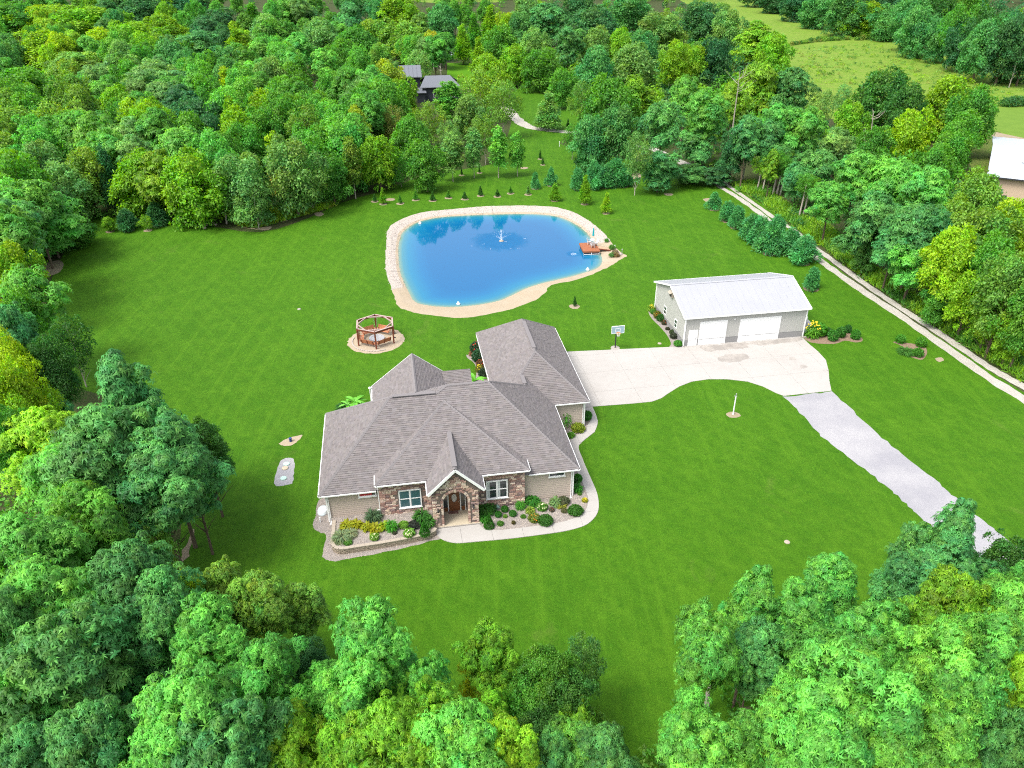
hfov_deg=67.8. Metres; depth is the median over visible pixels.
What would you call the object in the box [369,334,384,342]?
fire pit
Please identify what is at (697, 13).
broadleaf tree
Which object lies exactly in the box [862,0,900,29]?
broadleaf tree
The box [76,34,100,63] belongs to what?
locust tree
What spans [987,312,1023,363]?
broadleaf tree
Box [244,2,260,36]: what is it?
conical tree
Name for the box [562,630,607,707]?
scrub tree
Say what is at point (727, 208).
young pine
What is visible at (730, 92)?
locust tree
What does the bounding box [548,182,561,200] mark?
young conifer
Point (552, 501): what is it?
hosta
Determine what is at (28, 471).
locust tree
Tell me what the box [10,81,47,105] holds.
broadleaf tree
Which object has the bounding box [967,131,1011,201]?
farm yard
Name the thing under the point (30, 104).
broadleaf tree
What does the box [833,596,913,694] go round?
locust tree
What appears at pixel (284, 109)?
broadleaf tree
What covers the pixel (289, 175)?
broadleaf tree
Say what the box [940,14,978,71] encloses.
broadleaf tree
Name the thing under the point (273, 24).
broadleaf tree
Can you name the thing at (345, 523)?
hosta
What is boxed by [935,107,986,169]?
broadleaf tree
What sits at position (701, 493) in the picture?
lawn
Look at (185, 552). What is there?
bare patch
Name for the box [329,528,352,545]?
grass clump
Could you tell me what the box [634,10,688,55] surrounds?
broadleaf tree
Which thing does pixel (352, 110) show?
broadleaf tree
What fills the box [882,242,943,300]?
locust tree
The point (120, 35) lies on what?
broadleaf tree
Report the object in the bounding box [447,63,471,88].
clearing
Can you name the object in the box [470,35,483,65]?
conical tree
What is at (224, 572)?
locust tree
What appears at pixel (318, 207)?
tall weeds
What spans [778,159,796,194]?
slim tree
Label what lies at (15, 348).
broadleaf tree
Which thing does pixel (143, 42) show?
broadleaf tree
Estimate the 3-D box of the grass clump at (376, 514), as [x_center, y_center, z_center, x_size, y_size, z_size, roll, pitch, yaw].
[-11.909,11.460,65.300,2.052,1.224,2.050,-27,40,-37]
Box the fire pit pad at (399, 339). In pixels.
[347,328,404,353]
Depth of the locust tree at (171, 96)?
182.57 m
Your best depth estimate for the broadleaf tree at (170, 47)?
243.37 m
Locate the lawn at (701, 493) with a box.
[45,87,1023,767]
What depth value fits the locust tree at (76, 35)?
281.56 m
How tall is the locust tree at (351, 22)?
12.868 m
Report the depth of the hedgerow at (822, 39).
347.43 m
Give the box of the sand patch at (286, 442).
[279,435,301,445]
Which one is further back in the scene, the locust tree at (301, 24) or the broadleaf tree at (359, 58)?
the locust tree at (301, 24)
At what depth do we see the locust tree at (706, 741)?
36.22 m
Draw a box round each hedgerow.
[789,35,851,45]
[854,34,874,40]
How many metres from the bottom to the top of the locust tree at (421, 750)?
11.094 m
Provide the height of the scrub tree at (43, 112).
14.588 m
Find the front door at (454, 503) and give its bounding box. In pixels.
[443,492,465,511]
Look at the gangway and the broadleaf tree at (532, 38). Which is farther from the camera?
the broadleaf tree at (532, 38)
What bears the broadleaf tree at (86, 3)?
on the ground at (484, 160)
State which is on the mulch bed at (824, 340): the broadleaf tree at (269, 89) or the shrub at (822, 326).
the shrub at (822, 326)
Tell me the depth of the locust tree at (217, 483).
58.69 m
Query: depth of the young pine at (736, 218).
129.15 m
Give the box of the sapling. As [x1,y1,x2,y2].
[572,296,576,305]
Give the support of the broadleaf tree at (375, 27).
on the ground at (484, 160)
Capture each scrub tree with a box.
[21,97,82,117]
[48,313,97,386]
[65,124,76,152]
[132,515,183,571]
[138,214,153,227]
[232,177,271,227]
[284,102,321,138]
[300,170,326,206]
[343,77,369,90]
[383,104,404,143]
[391,152,413,186]
[405,49,434,85]
[412,98,448,144]
[436,120,460,151]
[457,65,505,114]
[457,645,505,702]
[472,112,497,164]
[485,79,525,132]
[503,688,539,734]
[561,124,578,147]
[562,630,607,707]
[566,79,591,120]
[590,704,615,727]
[620,131,652,194]
[804,88,839,119]
[832,84,852,111]
[936,2,980,69]
[959,6,1008,57]
[970,0,1019,20]
[999,3,1023,27]
[1001,14,1023,86]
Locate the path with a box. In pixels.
[501,108,704,169]
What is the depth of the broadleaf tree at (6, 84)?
183.29 m
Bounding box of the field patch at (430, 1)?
[411,0,502,2]
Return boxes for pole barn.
[654,272,811,346]
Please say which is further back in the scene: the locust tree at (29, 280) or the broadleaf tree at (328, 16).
the broadleaf tree at (328, 16)
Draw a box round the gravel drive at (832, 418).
[783,391,1016,558]
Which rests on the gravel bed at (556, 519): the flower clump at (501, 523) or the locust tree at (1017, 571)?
the flower clump at (501, 523)
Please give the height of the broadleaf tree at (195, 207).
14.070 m
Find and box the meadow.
[680,0,1023,137]
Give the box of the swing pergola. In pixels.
[356,314,394,348]
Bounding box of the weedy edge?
[233,202,339,226]
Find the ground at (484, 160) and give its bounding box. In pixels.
[0,0,1023,752]
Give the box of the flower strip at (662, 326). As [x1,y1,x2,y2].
[648,311,681,346]
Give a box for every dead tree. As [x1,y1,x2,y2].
[704,684,710,706]
[724,64,754,133]
[867,110,884,129]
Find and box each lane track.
[714,184,1023,402]
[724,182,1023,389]
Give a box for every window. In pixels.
[358,492,376,498]
[398,488,422,509]
[486,479,507,499]
[548,472,565,477]
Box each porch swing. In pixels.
[358,331,363,341]
[360,331,374,345]
[362,318,375,334]
[376,320,390,332]
[376,329,390,344]
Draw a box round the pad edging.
[352,337,385,351]
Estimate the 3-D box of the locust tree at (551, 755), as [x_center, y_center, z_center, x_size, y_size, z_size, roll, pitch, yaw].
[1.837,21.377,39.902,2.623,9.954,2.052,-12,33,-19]
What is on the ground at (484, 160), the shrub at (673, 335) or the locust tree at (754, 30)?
the locust tree at (754, 30)
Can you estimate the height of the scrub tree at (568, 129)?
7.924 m
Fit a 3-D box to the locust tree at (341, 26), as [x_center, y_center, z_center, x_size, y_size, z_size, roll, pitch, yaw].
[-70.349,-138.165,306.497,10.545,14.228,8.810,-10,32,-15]
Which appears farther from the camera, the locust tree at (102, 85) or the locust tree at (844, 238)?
the locust tree at (102, 85)
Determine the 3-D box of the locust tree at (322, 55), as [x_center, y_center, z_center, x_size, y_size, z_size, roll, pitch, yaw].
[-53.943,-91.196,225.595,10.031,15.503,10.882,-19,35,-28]
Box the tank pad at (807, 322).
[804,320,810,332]
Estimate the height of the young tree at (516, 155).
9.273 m
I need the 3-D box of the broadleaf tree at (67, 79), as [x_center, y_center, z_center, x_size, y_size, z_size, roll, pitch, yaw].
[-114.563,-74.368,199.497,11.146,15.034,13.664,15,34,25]
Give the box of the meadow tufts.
[796,43,1023,97]
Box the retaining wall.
[331,520,436,554]
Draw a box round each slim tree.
[212,184,228,223]
[742,121,760,179]
[749,156,765,186]
[758,148,777,190]
[767,149,791,193]
[776,155,792,193]
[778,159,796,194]
[794,173,818,214]
[798,174,821,213]
[841,203,859,223]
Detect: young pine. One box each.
[116,207,140,232]
[142,202,170,228]
[530,172,540,189]
[543,166,557,185]
[570,167,583,191]
[585,160,603,189]
[599,161,613,188]
[607,157,627,188]
[615,163,634,187]
[703,192,722,210]
[718,200,735,221]
[727,204,745,230]
[737,213,761,242]
[746,214,772,247]
[750,216,789,256]
[774,214,786,239]
[776,227,801,256]
[787,234,823,265]
[802,266,821,291]
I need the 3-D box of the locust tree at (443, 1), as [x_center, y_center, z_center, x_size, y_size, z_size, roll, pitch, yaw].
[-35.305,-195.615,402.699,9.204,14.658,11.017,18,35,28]
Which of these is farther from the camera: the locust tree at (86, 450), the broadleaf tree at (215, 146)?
the broadleaf tree at (215, 146)
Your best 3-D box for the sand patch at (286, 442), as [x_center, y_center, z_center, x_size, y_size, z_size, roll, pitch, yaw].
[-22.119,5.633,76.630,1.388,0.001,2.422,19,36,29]
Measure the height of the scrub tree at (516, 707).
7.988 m
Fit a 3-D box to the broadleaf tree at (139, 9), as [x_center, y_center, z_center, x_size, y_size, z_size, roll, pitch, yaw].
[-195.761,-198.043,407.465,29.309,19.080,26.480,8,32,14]
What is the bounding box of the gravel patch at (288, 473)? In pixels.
[274,458,294,485]
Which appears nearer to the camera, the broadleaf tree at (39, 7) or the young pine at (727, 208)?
the young pine at (727, 208)
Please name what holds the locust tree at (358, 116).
on the ground at (484, 160)
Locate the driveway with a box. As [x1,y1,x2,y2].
[567,336,830,406]
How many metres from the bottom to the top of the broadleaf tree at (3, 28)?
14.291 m
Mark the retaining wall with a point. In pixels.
(372, 545)
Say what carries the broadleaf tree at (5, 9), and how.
on the ground at (484, 160)
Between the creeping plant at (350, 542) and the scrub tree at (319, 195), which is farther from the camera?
the scrub tree at (319, 195)
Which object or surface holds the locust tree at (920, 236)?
on the verge
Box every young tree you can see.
[264,130,276,160]
[342,136,363,198]
[432,80,462,120]
[437,132,465,176]
[463,127,483,177]
[487,124,508,177]
[507,131,525,176]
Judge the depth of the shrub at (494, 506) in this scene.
66.75 m
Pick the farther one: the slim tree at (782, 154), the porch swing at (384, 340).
the slim tree at (782, 154)
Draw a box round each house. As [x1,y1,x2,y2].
[318,319,589,528]
[399,65,459,102]
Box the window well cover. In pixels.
[317,505,326,515]
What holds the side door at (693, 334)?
in the pole barn
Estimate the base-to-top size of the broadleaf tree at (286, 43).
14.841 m
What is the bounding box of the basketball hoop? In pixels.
[611,325,624,349]
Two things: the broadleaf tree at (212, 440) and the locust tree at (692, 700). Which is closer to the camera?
the locust tree at (692, 700)
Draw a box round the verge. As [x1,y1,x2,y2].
[733,184,1023,381]
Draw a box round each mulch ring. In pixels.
[569,304,579,308]
[726,412,740,417]
[803,286,818,291]
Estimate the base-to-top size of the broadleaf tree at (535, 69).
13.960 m
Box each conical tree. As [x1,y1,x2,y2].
[95,142,126,210]
[217,66,228,89]
[220,91,236,118]
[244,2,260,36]
[295,56,313,87]
[451,23,473,63]
[465,12,485,50]
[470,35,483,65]
[479,4,499,39]
[533,90,562,131]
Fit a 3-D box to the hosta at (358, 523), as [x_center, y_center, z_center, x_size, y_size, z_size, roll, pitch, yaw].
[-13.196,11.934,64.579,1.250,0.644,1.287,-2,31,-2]
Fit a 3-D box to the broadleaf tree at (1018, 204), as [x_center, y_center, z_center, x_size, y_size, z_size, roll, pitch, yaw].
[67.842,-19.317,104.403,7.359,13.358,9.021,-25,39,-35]
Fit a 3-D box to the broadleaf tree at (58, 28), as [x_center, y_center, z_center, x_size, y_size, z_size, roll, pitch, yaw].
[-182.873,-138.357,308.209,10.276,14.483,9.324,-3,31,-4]
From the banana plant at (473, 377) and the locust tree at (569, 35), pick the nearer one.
the banana plant at (473, 377)
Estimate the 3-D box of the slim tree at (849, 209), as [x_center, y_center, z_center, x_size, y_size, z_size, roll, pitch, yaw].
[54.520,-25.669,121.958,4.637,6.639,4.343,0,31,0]
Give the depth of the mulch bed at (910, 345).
92.62 m
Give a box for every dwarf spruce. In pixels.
[419,522,430,537]
[483,515,494,529]
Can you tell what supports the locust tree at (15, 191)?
on the ground at (484, 160)
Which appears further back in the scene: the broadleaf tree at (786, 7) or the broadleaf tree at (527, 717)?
the broadleaf tree at (786, 7)
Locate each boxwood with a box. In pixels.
[495,511,501,517]
[501,505,508,512]
[509,510,516,516]
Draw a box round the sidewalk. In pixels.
[436,407,598,542]
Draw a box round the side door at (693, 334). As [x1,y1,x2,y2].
[687,330,697,345]
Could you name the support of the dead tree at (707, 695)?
on the lawn at (701, 493)
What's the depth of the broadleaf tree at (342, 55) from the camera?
244.39 m
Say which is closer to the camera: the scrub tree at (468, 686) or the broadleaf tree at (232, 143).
the scrub tree at (468, 686)
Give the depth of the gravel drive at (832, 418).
73.36 m
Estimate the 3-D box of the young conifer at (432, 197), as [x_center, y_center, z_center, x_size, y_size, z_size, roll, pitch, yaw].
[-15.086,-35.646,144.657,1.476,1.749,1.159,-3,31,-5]
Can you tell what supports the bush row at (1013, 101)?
on the meadow
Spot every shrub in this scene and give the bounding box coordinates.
[335,402,350,409]
[398,520,408,528]
[408,519,419,529]
[411,507,431,525]
[423,516,436,529]
[469,340,478,351]
[471,348,481,361]
[474,364,482,372]
[475,359,483,367]
[477,367,486,376]
[479,503,494,515]
[479,514,487,523]
[485,503,497,512]
[514,500,525,510]
[525,495,541,506]
[536,502,547,511]
[538,514,552,526]
[557,495,569,505]
[567,504,583,516]
[573,483,583,493]
[574,473,582,482]
[585,410,591,420]
[647,304,655,311]
[653,310,660,317]
[656,314,663,321]
[669,332,676,338]
[673,340,681,346]
[804,320,820,339]
[812,322,828,336]
[827,329,838,341]
[836,326,847,337]
[845,324,851,332]
[850,329,860,339]
[895,334,906,343]
[895,346,915,356]
[912,347,924,357]
[915,337,927,347]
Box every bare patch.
[37,260,63,275]
[181,529,193,561]
[243,226,270,229]
[314,212,323,215]
[935,357,943,361]
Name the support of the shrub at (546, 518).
on the gravel bed at (556, 519)
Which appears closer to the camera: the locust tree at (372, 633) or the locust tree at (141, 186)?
the locust tree at (372, 633)
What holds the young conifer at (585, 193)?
on the lawn at (701, 493)
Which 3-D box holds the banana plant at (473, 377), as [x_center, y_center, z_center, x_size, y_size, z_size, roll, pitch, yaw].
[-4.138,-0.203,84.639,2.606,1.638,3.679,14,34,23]
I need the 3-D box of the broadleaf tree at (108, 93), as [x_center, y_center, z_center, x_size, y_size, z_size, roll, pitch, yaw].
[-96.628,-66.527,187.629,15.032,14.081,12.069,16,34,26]
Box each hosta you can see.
[338,518,354,530]
[350,518,362,529]
[359,520,371,532]
[368,522,382,534]
[378,520,387,531]
[525,506,535,514]
[549,495,560,508]
[556,501,566,508]
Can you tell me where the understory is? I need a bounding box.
[2,0,1023,298]
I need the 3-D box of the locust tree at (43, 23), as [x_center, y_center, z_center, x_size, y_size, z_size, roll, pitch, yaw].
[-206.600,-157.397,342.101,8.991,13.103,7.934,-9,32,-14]
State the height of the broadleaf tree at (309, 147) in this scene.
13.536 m
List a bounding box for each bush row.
[989,75,1023,83]
[997,95,1023,107]
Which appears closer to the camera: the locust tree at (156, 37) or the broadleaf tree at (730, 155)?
the broadleaf tree at (730, 155)
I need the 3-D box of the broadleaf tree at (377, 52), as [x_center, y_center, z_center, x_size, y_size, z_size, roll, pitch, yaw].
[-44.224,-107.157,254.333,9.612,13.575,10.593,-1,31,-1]
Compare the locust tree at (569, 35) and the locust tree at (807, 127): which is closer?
the locust tree at (807, 127)
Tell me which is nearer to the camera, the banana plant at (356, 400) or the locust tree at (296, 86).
the banana plant at (356, 400)
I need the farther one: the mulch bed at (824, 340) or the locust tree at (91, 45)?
the locust tree at (91, 45)
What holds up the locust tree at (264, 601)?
on the lawn at (701, 493)
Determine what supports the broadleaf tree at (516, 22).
on the ground at (484, 160)
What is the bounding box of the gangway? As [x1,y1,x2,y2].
[598,246,610,250]
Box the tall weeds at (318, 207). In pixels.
[234,197,341,227]
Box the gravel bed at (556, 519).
[480,409,590,529]
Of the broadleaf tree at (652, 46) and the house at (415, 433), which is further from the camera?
the broadleaf tree at (652, 46)
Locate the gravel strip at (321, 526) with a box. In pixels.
[313,498,439,560]
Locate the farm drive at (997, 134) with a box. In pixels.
[992,132,1023,138]
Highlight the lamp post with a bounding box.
[732,393,736,414]
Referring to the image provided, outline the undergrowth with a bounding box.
[0,114,1023,767]
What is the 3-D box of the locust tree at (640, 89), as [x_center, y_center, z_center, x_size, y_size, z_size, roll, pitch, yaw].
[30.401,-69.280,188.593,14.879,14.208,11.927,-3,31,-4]
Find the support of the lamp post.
on the mulch ring at (735, 415)
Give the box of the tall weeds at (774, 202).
[730,177,1023,381]
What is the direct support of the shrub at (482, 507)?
on the gravel bed at (556, 519)
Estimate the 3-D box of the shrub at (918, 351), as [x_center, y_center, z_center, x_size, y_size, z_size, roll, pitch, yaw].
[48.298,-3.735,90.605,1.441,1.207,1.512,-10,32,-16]
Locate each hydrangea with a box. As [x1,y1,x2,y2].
[369,532,379,540]
[402,528,415,537]
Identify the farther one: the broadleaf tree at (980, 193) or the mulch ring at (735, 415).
the broadleaf tree at (980, 193)
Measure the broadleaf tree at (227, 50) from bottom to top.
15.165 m
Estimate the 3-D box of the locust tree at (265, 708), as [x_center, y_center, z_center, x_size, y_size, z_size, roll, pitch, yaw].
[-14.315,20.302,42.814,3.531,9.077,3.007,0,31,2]
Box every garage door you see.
[698,320,727,344]
[737,316,781,341]
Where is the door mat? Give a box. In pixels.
[448,510,457,513]
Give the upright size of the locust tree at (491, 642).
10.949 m
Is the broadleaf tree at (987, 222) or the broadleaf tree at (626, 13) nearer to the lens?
the broadleaf tree at (987, 222)
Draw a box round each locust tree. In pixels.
[0,57,18,71]
[0,76,38,92]
[0,179,64,268]
[0,187,38,210]
[0,196,48,268]
[0,202,44,268]
[0,263,73,362]
[0,300,39,352]
[0,405,79,497]
[0,506,97,586]
[0,552,106,646]
[0,584,60,681]
[0,594,136,740]
[0,672,67,748]
[0,713,87,767]
[14,440,115,519]
[32,191,93,257]
[35,113,67,159]
[37,403,176,522]
[37,694,141,767]
[38,0,48,5]
[38,17,58,29]
[40,51,102,84]
[41,477,134,575]
[45,393,74,412]
[46,0,69,5]
[53,109,92,150]
[65,29,84,50]
[70,0,82,8]
[70,110,126,155]
[75,127,123,171]
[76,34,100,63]
[77,64,116,94]
[81,530,179,639]
[88,74,125,101]
[91,54,140,72]
[92,17,113,33]
[92,110,114,123]
[92,348,164,506]
[93,0,128,9]
[94,428,212,568]
[95,0,115,13]
[99,615,175,694]
[106,115,153,147]
[106,671,150,743]
[107,52,138,79]
[112,94,147,126]
[114,133,152,162]
[114,719,186,767]
[119,62,193,83]
[121,90,154,102]
[122,561,209,662]
[125,77,145,95]
[128,106,180,156]
[129,396,213,548]
[131,148,187,218]
[131,657,272,766]
[141,54,170,66]
[142,58,165,78]
[144,80,182,103]
[146,33,165,50]
[152,124,201,179]
[155,75,183,89]
[155,444,235,554]
[157,34,175,57]
[159,83,203,110]
[165,589,251,688]
[169,690,296,767]
[175,30,221,57]
[181,70,210,95]
[196,16,217,41]
[197,554,246,624]
[211,13,228,26]
[225,568,293,646]
[225,630,310,706]
[227,42,243,51]
[230,29,252,44]
[230,45,260,64]
[236,12,254,30]
[236,684,279,732]
[243,57,271,72]
[244,71,272,88]
[248,36,267,57]
[264,696,326,767]
[270,46,312,74]
[275,77,313,97]
[276,18,299,39]
[277,0,291,18]
[281,678,327,733]
[283,581,333,646]
[286,32,317,65]
[288,0,309,21]
[292,658,335,724]
[296,17,309,31]
[309,0,316,8]
[310,47,340,75]
[312,0,329,14]
[312,653,380,726]
[314,709,391,767]
[325,67,360,101]
[325,689,432,767]
[328,593,418,701]
[331,2,365,24]
[331,21,346,33]
[339,17,356,27]
[340,112,372,150]
[348,89,397,134]
[355,64,385,81]
[368,74,411,113]
[386,58,404,79]
[397,714,453,767]
[403,648,454,702]
[410,12,428,32]
[411,695,508,767]
[414,674,480,723]
[415,37,434,75]
[420,35,451,74]
[434,32,456,69]
[435,0,448,7]
[449,615,521,698]
[475,707,543,767]
[476,686,511,719]
[529,2,571,45]
[535,724,575,767]
[548,715,614,767]
[550,25,586,69]
[557,693,597,742]
[567,720,643,767]
[622,74,658,129]
[655,709,762,767]
[657,682,712,740]
[663,74,704,146]
[672,163,713,183]
[672,595,745,695]
[676,126,721,164]
[678,88,731,165]
[703,165,731,186]
[717,564,780,707]
[720,80,753,135]
[725,61,789,119]
[728,20,771,65]
[729,114,765,185]
[729,613,784,711]
[732,670,805,767]
[755,118,784,184]
[759,698,874,767]
[760,148,779,196]
[761,101,799,149]
[764,141,797,187]
[766,66,821,114]
[767,576,838,671]
[774,622,927,767]
[779,161,813,205]
[782,551,859,627]
[783,105,828,160]
[795,148,837,207]
[803,179,857,239]
[818,126,857,176]
[827,148,882,233]
[829,214,877,268]
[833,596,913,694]
[847,189,902,269]
[857,153,919,232]
[863,691,930,767]
[865,564,913,625]
[870,223,898,290]
[880,202,951,294]
[882,201,953,289]
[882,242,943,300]
[882,527,977,650]
[883,521,944,575]
[883,613,984,712]
[893,164,955,212]
[898,563,997,648]
[914,697,991,767]
[921,497,978,560]
[929,658,1016,756]
[953,610,1023,696]
[962,554,1005,584]
[974,573,1023,652]
[974,645,1023,763]
[975,705,1023,767]
[983,559,1023,596]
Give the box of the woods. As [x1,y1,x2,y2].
[11,0,1022,7]
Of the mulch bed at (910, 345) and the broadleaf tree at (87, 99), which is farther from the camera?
the broadleaf tree at (87, 99)
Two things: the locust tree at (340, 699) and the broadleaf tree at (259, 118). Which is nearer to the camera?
the locust tree at (340, 699)
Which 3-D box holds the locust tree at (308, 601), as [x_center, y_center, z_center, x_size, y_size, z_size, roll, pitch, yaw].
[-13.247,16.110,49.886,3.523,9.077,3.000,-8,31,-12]
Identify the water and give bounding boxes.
[398,214,601,306]
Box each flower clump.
[497,520,503,525]
[527,512,539,522]
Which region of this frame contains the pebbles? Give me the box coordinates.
[313,205,605,560]
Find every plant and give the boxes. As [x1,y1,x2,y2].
[337,400,350,407]
[343,539,352,545]
[344,395,367,405]
[384,519,397,532]
[471,373,487,381]
[561,508,567,513]
[567,431,575,438]
[582,497,587,502]
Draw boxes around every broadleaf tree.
[0,0,17,16]
[0,0,33,36]
[0,20,7,38]
[0,30,31,66]
[0,42,22,68]
[0,64,61,113]
[0,76,24,100]
[0,86,20,109]
[0,105,55,146]
[0,113,20,143]
[0,129,22,152]
[0,147,34,170]
[0,149,30,177]
[0,149,54,212]
[0,172,18,188]
[0,238,50,302]
[0,284,50,343]
[0,324,45,404]
[0,354,68,427]
[0,403,40,513]
[2,3,62,34]
[5,28,60,74]
[6,123,68,167]
[8,91,50,119]
[8,112,38,142]
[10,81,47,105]
[20,138,66,181]
[21,22,42,45]
[22,0,43,5]
[23,332,86,405]
[33,9,48,24]
[35,17,54,29]
[37,42,57,74]
[42,69,96,112]
[42,159,105,224]
[45,30,79,55]
[46,23,70,35]
[46,57,84,81]
[48,4,135,35]
[48,11,61,23]
[54,216,100,254]
[57,83,101,113]
[59,23,79,34]
[61,144,110,213]
[62,35,82,52]
[69,72,99,99]
[79,0,98,15]
[84,130,121,178]
[85,26,111,66]
[95,36,114,61]
[98,82,128,115]
[98,97,121,126]
[101,216,115,231]
[102,7,123,24]
[107,19,170,44]
[107,26,134,44]
[107,38,132,54]
[107,57,138,81]
[107,146,177,218]
[115,0,177,20]
[116,96,161,129]
[116,103,161,142]
[128,38,155,60]
[130,44,152,64]
[133,30,158,53]
[139,96,165,107]
[142,12,188,40]
[145,103,177,126]
[151,38,194,65]
[154,0,177,19]
[157,144,231,231]
[167,0,209,20]
[169,93,222,120]
[170,56,199,71]
[171,49,192,68]
[172,9,195,32]
[173,109,210,134]
[176,38,195,52]
[177,59,216,78]
[178,566,206,593]
[183,0,206,16]
[187,6,237,36]
[188,126,239,212]
[189,21,198,34]
[191,73,222,106]
[192,49,216,74]
[192,415,235,516]
[199,112,221,134]
[203,85,244,117]
[207,45,244,75]
[208,0,223,14]
[210,150,277,227]
[211,158,232,190]
[212,22,230,47]
[213,53,237,80]
[216,103,260,150]
[216,130,244,162]
[224,26,248,48]
[225,61,264,88]
[226,119,268,174]
[227,20,250,46]
[229,0,244,14]
[231,76,258,102]
[241,92,266,111]
[243,87,275,112]
[245,104,284,153]
[247,12,283,50]
[251,17,283,43]
[251,55,289,79]
[257,101,276,132]
[259,132,329,218]
[260,0,322,29]
[262,0,281,21]
[263,34,282,42]
[263,86,282,98]
[263,90,312,138]
[264,74,290,95]
[266,40,295,55]
[266,41,285,58]
[267,48,282,66]
[272,94,313,144]
[281,60,315,90]
[282,133,338,205]
[290,75,309,96]
[290,634,331,683]
[291,120,343,156]
[297,89,330,109]
[300,16,338,58]
[306,97,330,119]
[315,69,339,107]
[317,44,345,75]
[318,155,355,202]
[320,99,348,131]
[322,11,336,26]
[322,114,373,192]
[324,115,370,169]
[328,23,378,62]
[331,34,341,47]
[333,0,340,9]
[333,37,357,67]
[333,62,359,74]
[338,79,370,106]
[339,0,362,13]
[339,81,380,133]
[346,44,371,73]
[348,104,372,132]
[357,134,402,191]
[359,0,395,24]
[361,15,397,55]
[365,0,387,21]
[368,42,392,66]
[368,78,410,121]
[369,97,397,148]
[374,58,406,82]
[376,0,420,31]
[378,18,425,65]
[387,112,430,164]
[392,76,419,119]
[394,33,419,64]
[401,137,447,191]
[424,30,436,58]
[425,1,458,42]
[448,0,463,34]
[452,94,488,142]
[460,3,472,29]
[462,0,474,5]
[467,51,511,104]
[476,0,491,21]
[479,24,517,65]
[494,11,511,36]
[499,43,528,87]
[499,672,553,712]
[504,11,534,52]
[510,0,540,26]
[512,642,581,709]
[516,25,553,58]
[517,703,560,742]
[518,46,563,92]
[534,665,600,732]
[547,67,574,107]
[552,0,596,24]
[565,3,620,46]
[565,113,613,174]
[573,43,615,104]
[577,23,611,69]
[577,71,644,128]
[590,100,645,162]
[596,0,651,32]
[607,26,631,63]
[610,40,658,88]
[631,29,659,71]
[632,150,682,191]
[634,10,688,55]
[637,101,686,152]
[658,38,693,85]
[671,43,710,86]
[675,0,724,42]
[699,36,733,88]
[703,6,750,50]
[714,131,749,183]
[737,0,770,7]
[753,30,795,80]
[755,0,780,13]
[777,0,809,22]
[796,0,834,29]
[817,0,870,36]
[823,97,875,143]
[837,0,886,36]
[849,63,910,131]
[849,243,875,274]
[854,124,898,163]
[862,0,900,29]
[863,2,903,42]
[882,81,928,129]
[886,0,935,46]
[886,107,937,159]
[893,4,932,59]
[910,12,953,63]
[911,222,978,296]
[912,142,957,198]
[917,0,963,49]
[918,281,955,327]
[922,74,985,141]
[926,128,974,189]
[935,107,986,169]
[935,268,982,334]
[936,193,981,275]
[939,82,999,148]
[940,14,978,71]
[941,165,1006,222]
[953,17,1002,81]
[954,204,1023,260]
[956,0,993,24]
[961,228,1016,302]
[963,302,1006,347]
[965,249,1023,357]
[973,528,1023,577]
[976,18,1023,85]
[981,196,1023,258]
[982,280,1023,370]
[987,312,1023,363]
[992,12,1015,24]
[1004,31,1023,85]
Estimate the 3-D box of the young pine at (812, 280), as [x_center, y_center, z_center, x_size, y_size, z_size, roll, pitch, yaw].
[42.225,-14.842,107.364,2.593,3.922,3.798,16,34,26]
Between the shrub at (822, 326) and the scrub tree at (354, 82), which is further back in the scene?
the scrub tree at (354, 82)
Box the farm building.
[986,136,1023,200]
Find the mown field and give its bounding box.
[994,106,1023,137]
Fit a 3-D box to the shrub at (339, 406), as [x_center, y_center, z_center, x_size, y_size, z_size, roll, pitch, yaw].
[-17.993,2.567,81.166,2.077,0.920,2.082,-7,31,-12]
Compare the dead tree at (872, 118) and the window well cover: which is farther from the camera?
the dead tree at (872, 118)
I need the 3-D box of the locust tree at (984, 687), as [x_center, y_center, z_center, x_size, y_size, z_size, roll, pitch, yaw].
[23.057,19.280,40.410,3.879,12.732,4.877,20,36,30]
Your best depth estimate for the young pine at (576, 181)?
149.21 m
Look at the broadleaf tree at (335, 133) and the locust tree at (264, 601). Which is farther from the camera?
the broadleaf tree at (335, 133)
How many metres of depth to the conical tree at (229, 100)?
165.16 m
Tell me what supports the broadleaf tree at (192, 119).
on the ground at (484, 160)
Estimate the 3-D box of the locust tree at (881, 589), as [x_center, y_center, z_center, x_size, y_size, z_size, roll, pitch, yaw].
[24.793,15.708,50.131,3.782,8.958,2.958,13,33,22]
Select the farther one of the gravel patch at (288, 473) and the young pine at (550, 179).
the young pine at (550, 179)
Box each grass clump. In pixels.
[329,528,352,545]
[342,528,358,538]
[363,507,382,522]
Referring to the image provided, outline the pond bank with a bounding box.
[385,205,626,317]
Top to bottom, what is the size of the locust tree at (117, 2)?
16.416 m
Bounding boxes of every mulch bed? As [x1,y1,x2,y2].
[804,333,862,343]
[894,342,926,359]
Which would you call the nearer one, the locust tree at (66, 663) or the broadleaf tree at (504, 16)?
the locust tree at (66, 663)
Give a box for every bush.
[561,413,571,427]
[570,422,585,432]
[716,2,730,8]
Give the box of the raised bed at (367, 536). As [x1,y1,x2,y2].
[331,510,434,546]
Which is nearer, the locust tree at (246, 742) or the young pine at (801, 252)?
the locust tree at (246, 742)
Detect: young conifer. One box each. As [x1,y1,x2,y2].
[380,187,386,203]
[412,191,418,199]
[429,192,435,200]
[478,185,482,195]
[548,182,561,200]
[578,175,592,203]
[600,192,612,212]
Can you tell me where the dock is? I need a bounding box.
[579,243,599,254]

